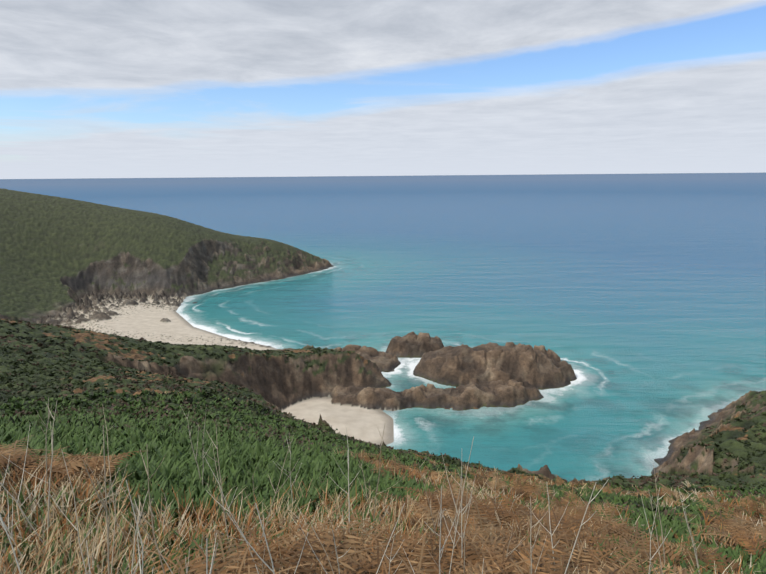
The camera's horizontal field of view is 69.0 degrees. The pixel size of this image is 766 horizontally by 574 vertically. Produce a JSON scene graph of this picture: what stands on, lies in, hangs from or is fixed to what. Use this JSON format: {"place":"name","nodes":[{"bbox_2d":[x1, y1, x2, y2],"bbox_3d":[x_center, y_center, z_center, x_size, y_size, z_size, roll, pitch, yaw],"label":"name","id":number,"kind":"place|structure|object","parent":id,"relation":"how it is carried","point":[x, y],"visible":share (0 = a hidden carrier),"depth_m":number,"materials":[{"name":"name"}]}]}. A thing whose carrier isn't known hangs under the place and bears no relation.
{"place":"outdoors","nodes":[
{"label":"outdoors","id":0,"kind":"place"},
{"bbox_2d":[0,173,765,480],"bbox_3d":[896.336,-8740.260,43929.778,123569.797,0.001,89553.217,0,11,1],"label":"sea","id":1,"kind":"structure","parent":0,"point":[637,302],"depth_m":227.74,"materials":[{"name":"liquid"}]},
{"bbox_2d":[0,188,765,573],"bbox_3d":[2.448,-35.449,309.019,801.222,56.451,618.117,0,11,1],"label":"coast terrain","id":2,"kind":"structure","parent":0,"point":[110,270],"depth_m":124.88,"materials":[{"name":"green plant"}]},
{"bbox_2d":[0,397,699,573],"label":"dry stalks","id":3,"kind":"object","parent":2,"relation":"on","point":[159,553],"visible":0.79,"depth_m":3.87,"materials":[{"name":"beige plant"}]},
{"bbox_2d":[0,403,703,573],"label":"bare twigs","id":4,"kind":"object","parent":3,"relation":"attached to","point":[105,507],"visible":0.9,"depth_m":3.78,"materials":[{"name":"beige plant"}]},
{"bbox_2d":[0,388,765,573],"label":"green tufts","id":5,"kind":"object","parent":2,"relation":"on","point":[177,469],"visible":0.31,"depth_m":9.65,"materials":[{"name":"green plant"}]},
{"bbox_2d":[0,436,765,573],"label":"dead bracken","id":6,"kind":"object","parent":2,"relation":"on","point":[356,538],"visible":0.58,"depth_m":6.22,"materials":[{"name":"brown plant"}]},
{"bbox_2d":[0,392,765,573],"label":"dry grass tufts","id":7,"kind":"object","parent":2,"relation":"on","point":[124,531],"visible":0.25,"depth_m":5.30,"materials":[{"name":"beige plant"}]},
{"bbox_2d":[0,317,765,530],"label":"shrubs","id":8,"kind":"object","parent":2,"relation":"on","point":[164,381],"visible":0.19,"depth_m":52.13,"materials":[{"name":"green plant"}]},
{"bbox_2d":[0,435,765,573],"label":"bracken stems","id":9,"kind":"object","parent":2,"relation":"on","point":[436,567],"visible":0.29,"depth_m":6.09,"materials":[{"name":"brown plant"}]},
{"bbox_2d":[0,0,765,178],"label":"sky","id":10,"kind":"structure","parent":0,"point":[89,88],"materials":[{"name":"white"}]}
]}

